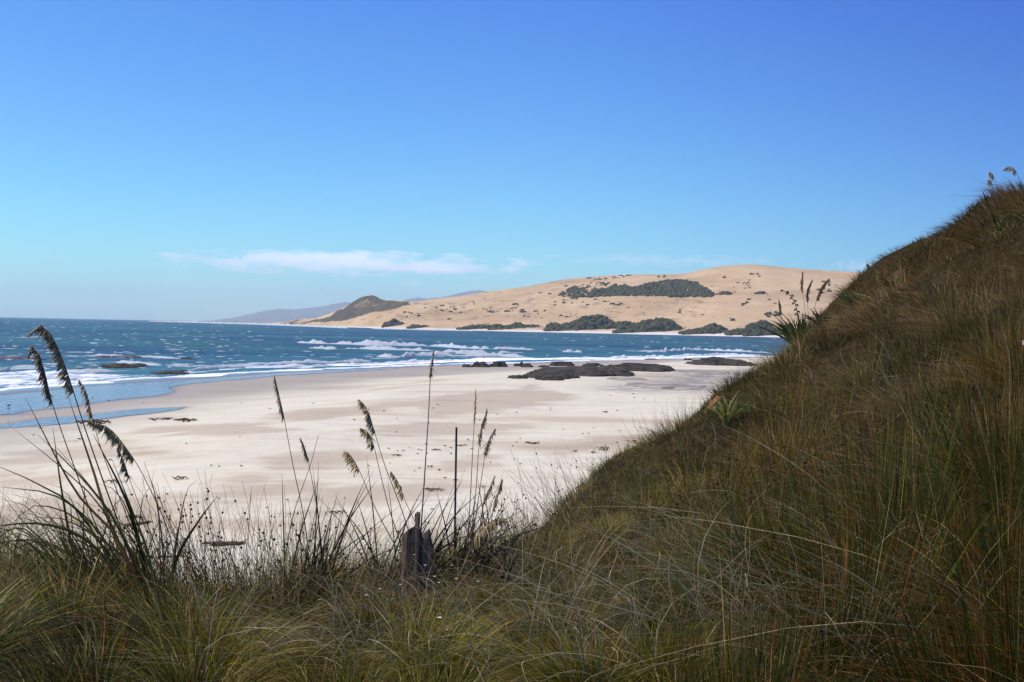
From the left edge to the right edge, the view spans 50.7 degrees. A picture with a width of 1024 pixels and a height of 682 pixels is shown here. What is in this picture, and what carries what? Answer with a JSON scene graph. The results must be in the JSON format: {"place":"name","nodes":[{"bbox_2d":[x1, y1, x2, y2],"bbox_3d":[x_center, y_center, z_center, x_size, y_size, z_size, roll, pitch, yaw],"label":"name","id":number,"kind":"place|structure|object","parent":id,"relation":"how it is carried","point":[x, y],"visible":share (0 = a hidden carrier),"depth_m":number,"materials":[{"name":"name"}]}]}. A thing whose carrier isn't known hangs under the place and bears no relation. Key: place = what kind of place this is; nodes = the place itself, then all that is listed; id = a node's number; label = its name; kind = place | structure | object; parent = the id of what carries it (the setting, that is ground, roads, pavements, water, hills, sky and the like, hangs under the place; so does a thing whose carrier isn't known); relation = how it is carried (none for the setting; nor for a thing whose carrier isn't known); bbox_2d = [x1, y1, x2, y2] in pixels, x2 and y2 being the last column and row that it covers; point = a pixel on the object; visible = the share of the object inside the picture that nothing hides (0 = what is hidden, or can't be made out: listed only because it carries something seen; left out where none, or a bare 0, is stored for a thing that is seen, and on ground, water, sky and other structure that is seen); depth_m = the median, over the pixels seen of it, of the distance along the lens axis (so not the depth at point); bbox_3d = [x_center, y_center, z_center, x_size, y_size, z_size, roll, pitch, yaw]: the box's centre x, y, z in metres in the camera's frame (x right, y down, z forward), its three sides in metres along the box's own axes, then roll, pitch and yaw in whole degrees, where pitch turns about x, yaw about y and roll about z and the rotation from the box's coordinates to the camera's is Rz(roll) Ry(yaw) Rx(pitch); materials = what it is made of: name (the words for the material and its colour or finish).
{"place":"outdoors","nodes":[
{"label":"outdoors","id":0,"kind":"place"},
{"bbox_2d":[208,302,350,322],"bbox_3d":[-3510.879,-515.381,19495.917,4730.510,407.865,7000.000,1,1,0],"label":"distant hills","id":1,"kind":"structure","parent":0,"point":[275,315],"depth_m":18144.42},
{"bbox_2d":[0,357,772,599],"bbox_3d":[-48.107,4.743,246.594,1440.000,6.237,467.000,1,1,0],"label":"beach","id":2,"kind":"structure","parent":0,"point":[323,406],"depth_m":55.19,"materials":[{"name":"beige sand"}]},
{"bbox_2d":[0,407,182,427],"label":"shallow water","id":3,"kind":"structure","parent":2,"relation":"on","point":[54,421],"depth_m":82.50,"materials":[{"name":"blue liquid"}]},
{"bbox_2d":[75,419,111,423],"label":"seaweed","id":4,"kind":"object","parent":2,"relation":"on","point":[98,421],"visible":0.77,"depth_m":75.40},
{"bbox_2d":[148,417,172,420],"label":"seaweed","id":5,"kind":"object","parent":2,"relation":"on","point":[154,419],"visible":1,"depth_m":75.47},
{"bbox_2d":[172,476,188,479],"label":"seaweed","id":6,"kind":"object","parent":2,"relation":"on","point":[182,477],"visible":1,"depth_m":41.37,"materials":[{"name":"brown plant"}]},
{"bbox_2d":[173,418,197,421],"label":"seaweed","id":7,"kind":"object","parent":2,"relation":"on","point":[185,419],"visible":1,"depth_m":72.46,"materials":[{"name":"brown plant"}]},
{"bbox_2d":[0,368,395,414],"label":"shallow water","id":8,"kind":"structure","parent":2,"relation":"on","point":[35,400],"depth_m":112.41,"materials":[{"name":"blue liquid"}]},
{"bbox_2d":[202,541,245,545],"bbox_3d":[-7.657,5.369,28.712,1.134,0.155,0.239,1,1,-9],"label":"driftwood","id":9,"kind":"object","parent":2,"relation":"on","point":[229,542],"visible":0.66,"depth_m":28.67,"materials":[{"name":"grey wood"}]},
{"bbox_2d":[424,487,445,490],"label":"seaweed","id":10,"kind":"object","parent":2,"relation":"on","point":[427,488],"visible":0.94,"depth_m":38.03,"materials":[{"name":"brown plant"}]},
{"bbox_2d":[471,361,489,366],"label":"rock","id":11,"kind":"object","parent":2,"relation":"on","point":[479,364],"visible":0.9,"depth_m":208.48,"materials":[{"name":"grey stone"}]},
{"bbox_2d":[489,361,507,366],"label":"rock","id":12,"kind":"object","parent":2,"relation":"on","point":[498,364],"visible":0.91,"depth_m":211.49,"materials":[{"name":"grey stone"}]},
{"bbox_2d":[521,363,532,366],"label":"rock","id":13,"kind":"object","parent":2,"relation":"on","point":[526,365],"visible":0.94,"depth_m":211.49,"materials":[{"name":"grey stone"}]},
{"bbox_2d":[549,361,574,365],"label":"rock","id":14,"kind":"object","parent":2,"relation":"on","point":[559,363],"visible":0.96,"depth_m":221.84,"materials":[{"name":"grey stone"}]},
{"bbox_2d":[507,363,675,380],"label":"rock shelf","id":15,"kind":"object","parent":2,"relation":"on","point":[563,373],"visible":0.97,"depth_m":137.41,"materials":[{"name":"grey stone"}]},
{"bbox_2d":[582,363,601,365],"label":"rock","id":16,"kind":"object","parent":2,"relation":"on","point":[597,364],"visible":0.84,"depth_m":218.98,"materials":[{"name":"grey stone"}]},
{"bbox_2d":[607,377,647,380],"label":"flat rock","id":17,"kind":"object","parent":2,"relation":"on","point":[625,378],"visible":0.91,"depth_m":126.47,"materials":[{"name":"grey stone"}]},
{"bbox_2d":[623,383,707,389],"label":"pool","id":18,"kind":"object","parent":2,"relation":"on","point":[679,386],"visible":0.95,"depth_m":110.98,"materials":[{"name":"grey liquid"}]},
{"bbox_2d":[671,369,742,374],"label":"flat rock","id":19,"kind":"object","parent":2,"relation":"on","point":[706,371],"visible":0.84,"depth_m":153.63,"materials":[{"name":"grey stone"}]},
{"bbox_2d":[683,357,756,365],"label":"rock","id":20,"kind":"object","parent":2,"relation":"on","point":[717,361],"visible":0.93,"depth_m":189.38,"materials":[{"name":"grey stone"}]},
{"bbox_2d":[0,317,789,390],"bbox_3d":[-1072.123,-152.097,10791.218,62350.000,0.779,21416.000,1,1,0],"label":"sea","id":21,"kind":"structure","parent":0,"point":[271,343],"depth_m":401.95,"materials":[{"name":"liquid"}]},
{"bbox_2d":[0,356,45,359],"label":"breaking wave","id":22,"kind":"object","parent":21,"relation":"in","point":[13,357],"visible":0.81,"depth_m":207.18,"materials":[{"name":"white liquid"}]},
{"bbox_2d":[0,375,125,378],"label":"breaking wave","id":23,"kind":"object","parent":21,"relation":"on","point":[99,376],"visible":0.81,"depth_m":145.47,"materials":[{"name":"white liquid"}]},
{"bbox_2d":[0,365,128,372],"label":"breaking wave","id":24,"kind":"object","parent":21,"relation":"on","point":[87,370],"visible":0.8,"depth_m":163.14,"materials":[{"name":"white liquid"}]},
{"bbox_2d":[94,355,110,357],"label":"reef ledge","id":25,"kind":"object","parent":21,"relation":"in","point":[103,356],"visible":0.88,"depth_m":223.51,"materials":[{"name":"grey stone"}]},
{"bbox_2d":[99,363,147,367],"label":"reef ledge","id":26,"kind":"object","parent":21,"relation":"in","point":[124,365],"visible":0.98,"depth_m":182.02,"materials":[{"name":"grey stone"}]},
{"bbox_2d":[110,355,142,357],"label":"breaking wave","id":27,"kind":"object","parent":21,"relation":"in","point":[120,356],"visible":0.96,"depth_m":224.09,"materials":[{"name":"white liquid"}]},
{"bbox_2d":[76,354,180,358],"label":"breaking wave","id":28,"kind":"object","parent":21,"relation":"on","point":[123,355],"visible":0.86,"depth_m":230.94,"materials":[{"name":"white liquid"}]},
{"bbox_2d":[88,360,210,366],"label":"breaking wave","id":29,"kind":"object","parent":21,"relation":"on","point":[131,361],"visible":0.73,"depth_m":190.72,"materials":[{"name":"white liquid"}]},
{"bbox_2d":[150,370,189,374],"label":"reef ledge","id":30,"kind":"object","parent":21,"relation":"in","point":[164,372],"visible":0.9,"depth_m":159.97,"materials":[{"name":"grey stone"}]},
{"bbox_2d":[148,321,247,323],"bbox_3d":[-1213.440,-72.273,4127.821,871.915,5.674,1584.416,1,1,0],"label":"breaking wave","id":31,"kind":"object","parent":21,"relation":"on","point":[197,322],"visible":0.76,"depth_m":4136.69,"materials":[{"name":"white liquid"}]},
{"bbox_2d":[178,321,347,327],"bbox_3d":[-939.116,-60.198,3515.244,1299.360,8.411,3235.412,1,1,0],"label":"breaking wave","id":32,"kind":"object","parent":21,"relation":"on","point":[287,324],"visible":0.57,"depth_m":2692.29,"materials":[{"name":"white liquid"}]},
{"bbox_2d":[246,358,370,364],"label":"breaking wave","id":33,"kind":"object","parent":21,"relation":"on","point":[310,361],"visible":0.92,"depth_m":214.19,"materials":[{"name":"white liquid"}]},
{"bbox_2d":[188,359,456,370],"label":"breaking wave","id":34,"kind":"object","parent":21,"relation":"on","point":[287,365],"visible":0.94,"depth_m":195.46,"materials":[{"name":"white liquid"}]},
{"bbox_2d":[310,345,336,348],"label":"breaking wave","id":35,"kind":"object","parent":21,"relation":"on","point":[327,347],"visible":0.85,"depth_m":336.94,"materials":[{"name":"white liquid"}]},
{"bbox_2d":[3,323,774,367],"bbox_3d":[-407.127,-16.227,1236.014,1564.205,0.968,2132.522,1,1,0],"label":"sea foam","id":36,"kind":"object","parent":21,"relation":"on","point":[212,359],"visible":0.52,"depth_m":273.41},
{"bbox_2d":[297,339,533,349],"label":"breaking wave","id":37,"kind":"object","parent":21,"relation":"on","point":[366,342],"visible":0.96,"depth_m":407.25,"materials":[{"name":"white liquid"}]},
{"bbox_2d":[372,328,471,330],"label":"breaking wave","id":38,"kind":"object","parent":21,"relation":"on","point":[422,329],"visible":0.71,"depth_m":1793.90,"materials":[{"name":"white liquid"}]},
{"bbox_2d":[345,345,521,352],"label":"breaking wave","id":39,"kind":"object","parent":21,"relation":"on","point":[374,347],"visible":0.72,"depth_m":336.10,"materials":[{"name":"white liquid"}]},
{"bbox_2d":[417,350,482,353],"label":"breaking wave","id":40,"kind":"object","parent":21,"relation":"on","point":[466,352],"visible":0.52,"depth_m":306.25,"materials":[{"name":"white liquid"}]},
{"bbox_2d":[377,351,527,357],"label":"breaking wave","id":41,"kind":"object","parent":21,"relation":"on","point":[437,353],"visible":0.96,"depth_m":288.55,"materials":[{"name":"white liquid"}]},
{"bbox_2d":[563,349,582,352],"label":"breaking wave","id":42,"kind":"object","parent":21,"relation":"on","point":[568,350],"visible":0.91,"depth_m":364.04,"materials":[{"name":"white liquid"}]},
{"bbox_2d":[609,352,756,357],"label":"breaking wave","id":43,"kind":"object","parent":21,"relation":"on","point":[691,354],"visible":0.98,"depth_m":338.16,"materials":[{"name":"white liquid"}]},
{"bbox_2d":[642,347,766,352],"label":"breaking wave","id":44,"kind":"object","parent":21,"relation":"on","point":[685,348],"visible":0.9,"depth_m":429.40,"materials":[{"name":"white liquid"}]},
{"bbox_2d":[401,290,485,301],"bbox_3d":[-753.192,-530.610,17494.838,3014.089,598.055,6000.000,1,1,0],"label":"distant hills","id":45,"kind":"structure","parent":0,"point":[416,299],"depth_m":17379.92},
{"bbox_2d":[0,191,1023,681],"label":"grassy dune ground","id":46,"kind":"structure","parent":0,"point":[840,355],"depth_m":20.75,"materials":[{"name":"green plant"}]},
{"bbox_2d":[0,325,215,612],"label":"plume grass","id":47,"kind":"object","parent":46,"relation":"on","point":[110,433],"depth_m":6.58,"materials":[{"name":"green plant"}]},
{"bbox_2d":[46,484,225,601],"bbox_3d":[-2.553,1.446,7.280,1.120,1.000,0.936,1,1,-22],"label":"rush tuft","id":48,"kind":"object","parent":46,"relation":"on","point":[222,512],"visible":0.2,"depth_m":7.21,"materials":[{"name":"plant"}]},
{"bbox_2d":[46,502,262,600],"bbox_3d":[-2.466,1.592,7.546,1.472,0.845,0.816,1,1,-9],"label":"rush tuft","id":49,"kind":"object","parent":46,"relation":"on","point":[192,554],"visible":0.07,"depth_m":7.54,"materials":[{"name":"plant"}]},
{"bbox_2d":[78,470,252,622],"bbox_3d":[-2.302,1.353,7.038,1.356,1.035,0.891,1,1,0],"label":"rush tuft","id":50,"kind":"object","parent":46,"relation":"on","point":[191,570],"visible":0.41,"depth_m":7.00,"materials":[{"name":"green plant"}]},
{"bbox_2d":[147,478,321,624],"bbox_3d":[-1.889,1.399,7.289,0.953,0.952,0.948,1,1,-37],"label":"rush tuft","id":51,"kind":"object","parent":46,"relation":"on","point":[237,570],"visible":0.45,"depth_m":7.20,"materials":[{"name":"green plant"}]},
{"bbox_2d":[206,500,367,623],"bbox_3d":[-1.489,1.422,6.961,1.044,0.778,0.728,1,1,-39],"label":"rush tuft","id":52,"kind":"object","parent":46,"relation":"on","point":[271,588],"visible":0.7,"depth_m":6.90,"materials":[{"name":"green plant"}]},
{"bbox_2d":[231,498,414,602],"bbox_3d":[-1.303,1.497,7.617,1.231,0.755,0.788,1,1,0],"label":"rush tuft","id":53,"kind":"object","parent":46,"relation":"on","point":[293,524],"visible":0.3,"depth_m":7.59,"materials":[{"name":"green plant"}]},
{"bbox_2d":[248,375,401,602],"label":"plume grass","id":54,"kind":"object","parent":46,"relation":"on","point":[315,549],"depth_m":7.19,"materials":[{"name":"green plant"}]},
{"bbox_2d":[288,508,458,615],"bbox_3d":[-0.946,1.465,7.207,1.141,0.685,0.895,1,1,0],"label":"rush tuft","id":55,"kind":"object","parent":46,"relation":"on","point":[343,572],"visible":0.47,"depth_m":7.18,"materials":[{"name":"green plant"}]},
{"bbox_2d":[334,525,442,612],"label":"rush tuft","id":56,"kind":"object","parent":46,"relation":"on","point":[389,550],"visible":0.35,"depth_m":6.96,"materials":[{"name":"green plant"}]},
{"bbox_2d":[352,546,477,630],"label":"rush tuft","id":57,"kind":"object","parent":46,"relation":"on","point":[380,566],"visible":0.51,"depth_m":6.31,"materials":[{"name":"green plant"}]},
{"bbox_2d":[401,512,434,609],"bbox_3d":[-0.609,1.471,7.020,0.216,0.731,0.136,1,1,0],"label":"wooden post","id":58,"kind":"object","parent":46,"relation":"on","point":[414,535],"visible":0.69,"depth_m":6.96,"materials":[{"name":"grey wood"}]},
{"bbox_2d":[316,399,525,588],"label":"plume grass","id":59,"kind":"object","parent":46,"relation":"on","point":[368,421],"depth_m":7.14,"materials":[{"name":"green plant"}]},
{"bbox_2d":[421,350,434,527],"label":"plume stalk","id":60,"kind":"object","parent":46,"relation":"on","point":[431,368],"visible":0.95,"depth_m":7.31,"materials":[{"name":"brown plant"}]},
{"bbox_2d":[453,427,456,564],"bbox_3d":[-0.399,1.102,7.615,0.019,0.991,0.014,1,1,0],"label":"bare rod","id":61,"kind":"object","parent":46,"relation":"on","point":[455,487],"visible":0.75,"depth_m":7.61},
{"bbox_2d":[408,503,509,596],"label":"rush tuft","id":62,"kind":"object","parent":46,"relation":"on","point":[447,569],"visible":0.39,"depth_m":7.24,"materials":[{"name":"green plant"}]},
{"bbox_2d":[425,513,547,587],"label":"rush tuft","id":63,"kind":"object","parent":46,"relation":"on","point":[501,572],"visible":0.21,"depth_m":7.56,"materials":[{"name":"green plant"}]},
{"bbox_2d":[436,390,557,574],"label":"plume grass","id":64,"kind":"object","parent":46,"relation":"on","point":[486,452],"depth_m":7.43,"materials":[{"name":"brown plant"}]},
{"bbox_2d":[459,508,535,582],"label":"grass","id":65,"kind":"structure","parent":46,"relation":"on","point":[492,526],"depth_m":6.75,"materials":[{"name":"green plant"}]},
{"bbox_2d":[457,489,575,580],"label":"rush tuft","id":66,"kind":"object","parent":46,"relation":"on","point":[546,533],"visible":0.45,"depth_m":7.91,"materials":[{"name":"green plant"}]},
{"bbox_2d":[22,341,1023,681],"bbox_3d":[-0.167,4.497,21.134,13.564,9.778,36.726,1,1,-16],"label":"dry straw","id":67,"kind":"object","parent":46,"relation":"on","point":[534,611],"visible":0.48,"depth_m":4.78,"materials":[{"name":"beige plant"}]},
{"bbox_2d":[451,486,612,573],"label":"rush tuft","id":68,"kind":"object","parent":46,"relation":"on","point":[546,522],"visible":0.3,"depth_m":8.80,"materials":[{"name":"plant"}]},
{"bbox_2d":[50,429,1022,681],"bbox_3d":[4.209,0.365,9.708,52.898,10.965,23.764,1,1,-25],"label":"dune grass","id":69,"kind":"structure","parent":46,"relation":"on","point":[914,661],"depth_m":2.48,"materials":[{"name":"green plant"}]},
{"bbox_2d":[475,443,626,542],"bbox_3d":[0.398,1.557,11.042,1.612,0.981,0.814,1,1,0],"label":"rush tuft","id":70,"kind":"object","parent":46,"relation":"on","point":[570,511],"visible":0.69,"depth_m":11.04,"materials":[{"name":"green plant"}]},
{"bbox_2d":[541,436,642,512],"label":"rush tuft","id":71,"kind":"object","parent":46,"relation":"on","point":[603,485],"visible":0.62,"depth_m":14.02,"materials":[{"name":"green plant"}]},
{"bbox_2d":[613,410,670,459],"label":"rush tuft","id":72,"kind":"object","parent":46,"relation":"on","point":[645,436],"visible":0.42,"depth_m":17.96,"materials":[{"name":"green plant"}]},
{"bbox_2d":[633,395,705,427],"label":"rush tuft","id":73,"kind":"object","parent":46,"relation":"on","point":[677,414],"visible":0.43,"depth_m":21.95,"materials":[{"name":"green plant"}]},
{"bbox_2d":[686,396,720,419],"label":"clay bank","id":74,"kind":"structure","parent":46,"relation":"on","point":[714,400],"depth_m":22.67,"materials":[{"name":"orange soil"}]},
{"bbox_2d":[702,391,757,426],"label":"flax plant","id":75,"kind":"object","parent":46,"relation":"on","point":[721,408],"visible":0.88,"depth_m":16.14,"materials":[{"name":"green plant"}]},
{"bbox_2d":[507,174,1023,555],"bbox_3d":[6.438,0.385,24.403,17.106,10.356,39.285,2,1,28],"label":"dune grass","id":76,"kind":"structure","parent":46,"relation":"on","point":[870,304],"depth_m":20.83,"materials":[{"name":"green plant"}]},
{"bbox_2d":[778,301,785,344],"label":"plume stalk","id":77,"kind":"object","parent":46,"relation":"on","point":[779,305],"visible":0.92,"depth_m":34.48,"materials":[{"name":"brown plant"}]},
{"bbox_2d":[756,311,814,344],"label":"flax plant","id":78,"kind":"object","parent":46,"relation":"on","point":[786,327],"visible":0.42,"depth_m":32.88,"materials":[{"name":"green plant"}]},
{"bbox_2d":[780,289,799,325],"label":"flax flower stalk","id":79,"kind":"object","parent":46,"relation":"on","point":[787,292],"visible":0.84,"depth_m":34.28,"materials":[{"name":"brown plant"}]},
{"bbox_2d":[572,271,1015,628],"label":"rush seed knobs","id":80,"kind":"object","parent":46,"relation":"on","point":[805,462],"visible":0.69,"depth_m":9.78,"materials":[{"name":"brown plant"}]},
{"bbox_2d":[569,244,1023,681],"bbox_3d":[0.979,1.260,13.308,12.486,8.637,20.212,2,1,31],"label":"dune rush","id":81,"kind":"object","parent":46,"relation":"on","point":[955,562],"visible":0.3,"depth_m":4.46,"materials":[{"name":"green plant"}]},
{"bbox_2d":[799,272,805,321],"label":"plume stalk","id":82,"kind":"object","parent":46,"relation":"on","point":[801,283],"visible":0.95,"depth_m":34.48,"materials":[{"name":"brown plant"}]},
{"bbox_2d":[805,280,812,315],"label":"plume stalk","id":83,"kind":"object","parent":46,"relation":"on","point":[808,292],"visible":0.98,"depth_m":34.47,"materials":[{"name":"brown plant"}]},
{"bbox_2d":[802,308,832,326],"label":"flax plant","id":84,"kind":"object","parent":46,"relation":"on","point":[817,316],"visible":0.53,"depth_m":31.68,"materials":[{"name":"green plant"}]},
{"bbox_2d":[813,279,829,316],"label":"plume stalk","id":85,"kind":"object","parent":46,"relation":"on","point":[821,291],"visible":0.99,"depth_m":34.47,"materials":[{"name":"brown plant"}]},
{"bbox_2d":[836,288,871,309],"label":"flax plant","id":86,"kind":"object","parent":46,"relation":"on","point":[847,299],"visible":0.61,"depth_m":30.30,"materials":[{"name":"green plant"}]},
{"bbox_2d":[882,276,899,288],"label":"flax plant","id":87,"kind":"object","parent":46,"relation":"on","point":[886,283],"visible":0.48,"depth_m":27.93,"materials":[{"name":"green plant"}]},
{"bbox_2d":[987,180,993,198],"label":"plume stalk","id":88,"kind":"object","parent":46,"relation":"on","point":[989,182],"visible":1,"depth_m":24.95,"materials":[{"name":"beige plant"}]},
{"bbox_2d":[987,172,1000,203],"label":"plume stalk","id":89,"kind":"object","parent":46,"relation":"on","point":[991,175],"visible":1,"depth_m":24.94,"materials":[{"name":"beige plant"}]},
{"bbox_2d":[989,212,1015,230],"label":"flax plant","id":90,"kind":"object","parent":46,"relation":"on","point":[1003,222],"visible":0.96,"depth_m":25.02,"materials":[{"name":"green plant"}]},
{"bbox_2d":[1003,167,1023,193],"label":"plume stalk","id":91,"kind":"object","parent":46,"relation":"on","point":[1009,169],"visible":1,"depth_m":24.44,"materials":[{"name":"beige plant"}]},
{"bbox_2d":[0,0,1023,320],"label":"sky","id":92,"kind":"structure","parent":0,"point":[168,160],"materials":[{"name":"blue"}]},
{"bbox_2d":[173,264,862,337],"bbox_3d":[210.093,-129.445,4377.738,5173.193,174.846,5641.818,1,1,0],"label":"sand dune hills","id":93,"kind":"structure","parent":0,"point":[371,311],"depth_m":2344.10,"materials":[{"name":"beige sand"}]},
{"bbox_2d":[381,318,404,327],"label":"scrub mound","id":94,"kind":"object","parent":93,"relation":"on","point":[394,322],"visible":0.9,"depth_m":2284.61,"materials":[{"name":"green plant"}]},
{"bbox_2d":[406,324,428,328],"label":"scrub mound","id":95,"kind":"object","parent":93,"relation":"on","point":[412,326],"visible":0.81,"depth_m":2176.06,"materials":[{"name":"green plant"}]},
{"bbox_2d":[456,324,490,329],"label":"scrub mound","id":96,"kind":"object","parent":93,"relation":"on","point":[477,326],"visible":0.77,"depth_m":2079.52,"materials":[{"name":"green plant"}]},
{"bbox_2d":[487,322,538,329],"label":"scrub mound","id":97,"kind":"object","parent":93,"relation":"on","point":[514,325],"visible":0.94,"depth_m":2048.17,"materials":[{"name":"green plant"}]},
{"bbox_2d":[543,314,615,331],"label":"scrub mound","id":98,"kind":"object","parent":93,"relation":"on","point":[595,322],"visible":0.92,"depth_m":1988.61,"materials":[{"name":"green plant"}]},
{"bbox_2d":[558,279,714,298],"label":"scrub belt","id":99,"kind":"object","parent":93,"relation":"on","point":[673,287],"visible":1,"depth_m":2433.76,"materials":[{"name":"green plant"}]},
{"bbox_2d":[612,317,684,332],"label":"scrub mound","id":100,"kind":"object","parent":93,"relation":"on","point":[661,324],"visible":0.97,"depth_m":1936.75,"materials":[{"name":"green plant"}]},
{"bbox_2d":[678,322,727,334],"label":"scrub mound","id":101,"kind":"object","parent":93,"relation":"on","point":[713,328],"visible":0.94,"depth_m":1886.31,"materials":[{"name":"green plant"}]},
{"bbox_2d":[724,328,743,335],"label":"scrub mound","id":102,"kind":"object","parent":93,"relation":"on","point":[736,331],"visible":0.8,"depth_m":1857.85,"materials":[{"name":"green plant"}]},
{"bbox_2d":[740,319,781,335],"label":"scrub mound","id":103,"kind":"object","parent":93,"relation":"on","point":[752,328],"visible":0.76,"depth_m":1839.58,"materials":[{"name":"green plant"}]}
]}

